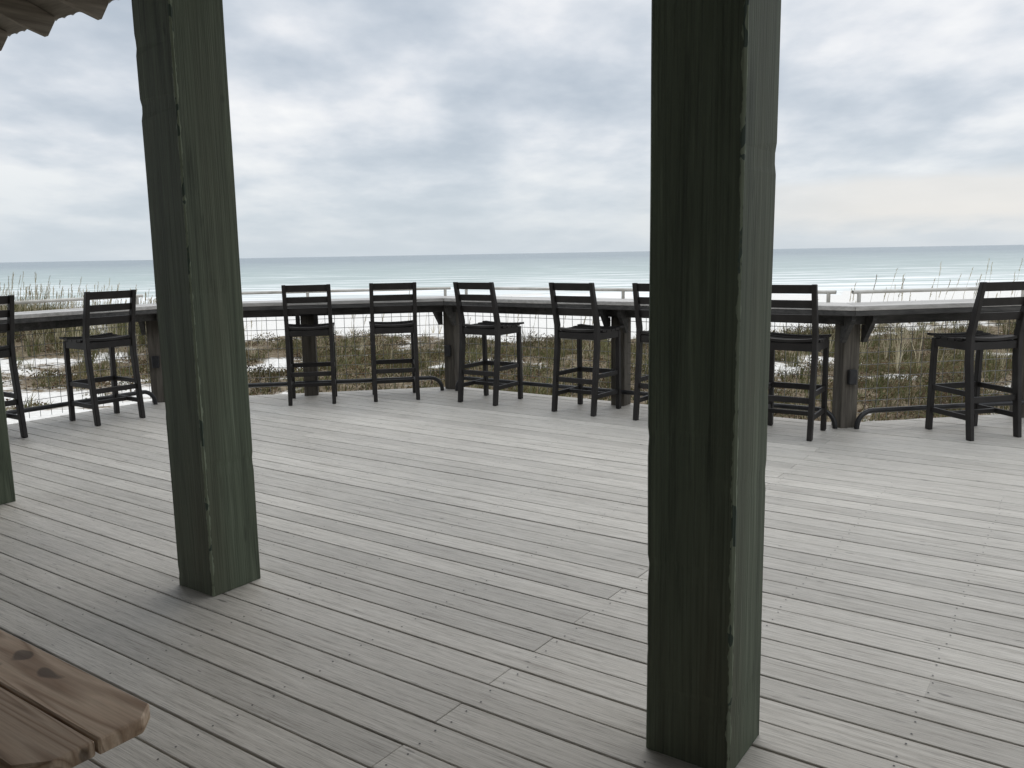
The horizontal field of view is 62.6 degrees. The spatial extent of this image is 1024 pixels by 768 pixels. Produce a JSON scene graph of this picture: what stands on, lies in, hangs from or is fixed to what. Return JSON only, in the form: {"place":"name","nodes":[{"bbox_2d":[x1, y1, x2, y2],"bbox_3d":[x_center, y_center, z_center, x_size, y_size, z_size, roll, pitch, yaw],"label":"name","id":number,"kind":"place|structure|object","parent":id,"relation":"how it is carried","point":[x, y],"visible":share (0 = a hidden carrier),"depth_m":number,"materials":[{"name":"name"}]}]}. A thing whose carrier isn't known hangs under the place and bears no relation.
{"place":"outdoors","nodes":[
{"label":"outdoors","id":0,"kind":"place"},
{"bbox_2d":[0,283,1015,421],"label":"dune grass","id":1,"kind":"structure","parent":0,"point":[790,356],"depth_m":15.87,"materials":[{"name":"green plant"}]},
{"bbox_2d":[0,290,1020,423],"bbox_3d":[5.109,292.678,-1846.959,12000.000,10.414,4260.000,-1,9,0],"label":"sand ground","id":2,"kind":"structure","parent":0,"point":[427,321],"depth_m":18.64,"materials":[{"name":"white sand"}]},
{"bbox_2d":[0,258,1022,376],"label":"sea oats","id":3,"kind":"object","parent":2,"relation":"on","point":[905,331],"visible":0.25,"depth_m":19.01,"materials":[{"name":"beige plant"}]},
{"bbox_2d":[0,387,1023,767],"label":"wooden deck","id":4,"kind":"structure","parent":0,"point":[446,581],"depth_m":3.67,"materials":[{"name":"paint"}]},
{"bbox_2d":[0,364,15,504],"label":"timber column","id":5,"kind":"structure","parent":4,"relation":"on","point":[7,492],"depth_m":5.09,"materials":[{"name":"green paint"}]},
{"bbox_2d":[0,295,27,437],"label":"bar chair","id":6,"kind":"object","parent":4,"relation":"on","point":[8,351],"visible":0.96,"depth_m":6.95,"materials":[{"name":"black wood"}]},
{"bbox_2d":[0,630,149,767],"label":"picnic table","id":7,"kind":"object","parent":4,"relation":"on","point":[55,712],"visible":1,"depth_m":1.89,"materials":[{"name":"brown wood"}]},
{"bbox_2d":[59,289,145,425],"bbox_3d":[-3.747,-0.260,7.691,0.544,1.185,0.468,5,11,36],"label":"bar chair","id":8,"kind":"object","parent":4,"relation":"on","point":[86,342],"visible":1,"depth_m":7.62,"materials":[{"name":"black wood"}]},
{"bbox_2d":[131,0,260,595],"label":"timber column","id":9,"kind":"structure","parent":4,"relation":"on","point":[183,80],"depth_m":3.53,"materials":[{"name":"green paint"}]},
{"bbox_2d":[281,284,336,405],"bbox_3d":[-2.031,-0.415,8.494,0.468,1.185,0.544,-3,9,-10],"label":"bar chair","id":10,"kind":"object","parent":4,"relation":"on","point":[303,330],"visible":1,"depth_m":8.30,"materials":[{"name":"black wood"}]},
{"bbox_2d":[369,282,419,401],"bbox_3d":[-1.214,-0.451,8.636,0.468,1.185,0.544,-3,9,-11],"label":"bar chair","id":11,"kind":"object","parent":4,"relation":"on","point":[409,326],"visible":1,"depth_m":8.44,"materials":[{"name":"black wood"}]},
{"bbox_2d":[453,282,523,405],"bbox_3d":[-0.222,-0.422,8.339,0.468,1.185,0.544,5,11,34],"label":"bar chair","id":12,"kind":"object","parent":4,"relation":"on","point":[496,327],"visible":1,"depth_m":8.23,"materials":[{"name":"black wood"}]},
{"bbox_2d":[0,287,1023,428],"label":"bar counter railing","id":13,"kind":"object","parent":4,"relation":"on","point":[848,319],"visible":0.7,"depth_m":7.89,"materials":[{"name":"grey wood"}]},
{"bbox_2d":[549,282,623,416],"bbox_3d":[0.686,-0.345,7.740,0.468,1.185,0.544,6,11,37],"label":"bar chair","id":14,"kind":"object","parent":4,"relation":"on","point":[596,332],"visible":1,"depth_m":7.63,"materials":[{"name":"black wood"}]},
{"bbox_2d":[632,283,648,420],"bbox_3d":[1.367,-0.287,7.287,0.468,1.185,0.544,5,11,35],"label":"bar chair","id":15,"kind":"object","parent":4,"relation":"on","point":[642,336],"visible":0.15,"depth_m":7.24,"materials":[{"name":"black wood"}]},
{"bbox_2d":[646,0,780,767],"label":"timber column","id":16,"kind":"structure","parent":4,"relation":"on","point":[714,89],"depth_m":2.24,"materials":[{"name":"green paint"}]},
{"bbox_2d":[767,284,831,440],"bbox_3d":[2.200,-0.199,6.624,0.468,1.185,0.544,5,10,33],"label":"bar chair","id":17,"kind":"object","parent":4,"relation":"on","point":[815,342],"visible":0.78,"depth_m":6.43,"materials":[{"name":"black wood"}]},
{"bbox_2d":[925,281,1023,440],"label":"bar chair","id":18,"kind":"object","parent":4,"relation":"on","point":[971,340],"visible":1,"depth_m":6.36,"materials":[{"name":"black wood"}]},
{"bbox_2d":[0,245,1023,307],"bbox_3d":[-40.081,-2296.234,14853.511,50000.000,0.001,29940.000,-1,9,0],"label":"sea","id":19,"kind":"structure","parent":0,"point":[838,270],"depth_m":252.32,"materials":[{"name":"liquid"}]},
{"bbox_2d":[0,0,1023,262],"label":"sky","id":20,"kind":"structure","parent":0,"point":[359,127],"materials":[{"name":"grey"}]},
{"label":"beams","id":21,"kind":"object","parent":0,"visible":0},
{"bbox_2d":[0,0,112,35],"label":"pavilion roof","id":22,"kind":"structure","parent":21,"relation":"on","point":[57,9],"depth_m":5.00,"materials":[{"name":"wood"}]},
{"bbox_2d":[0,0,108,50],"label":"rafters","id":23,"kind":"object","parent":22,"relation":"attached to","point":[30,16],"visible":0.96,"depth_m":4.91,"materials":[{"name":"brown wood"}]}
]}

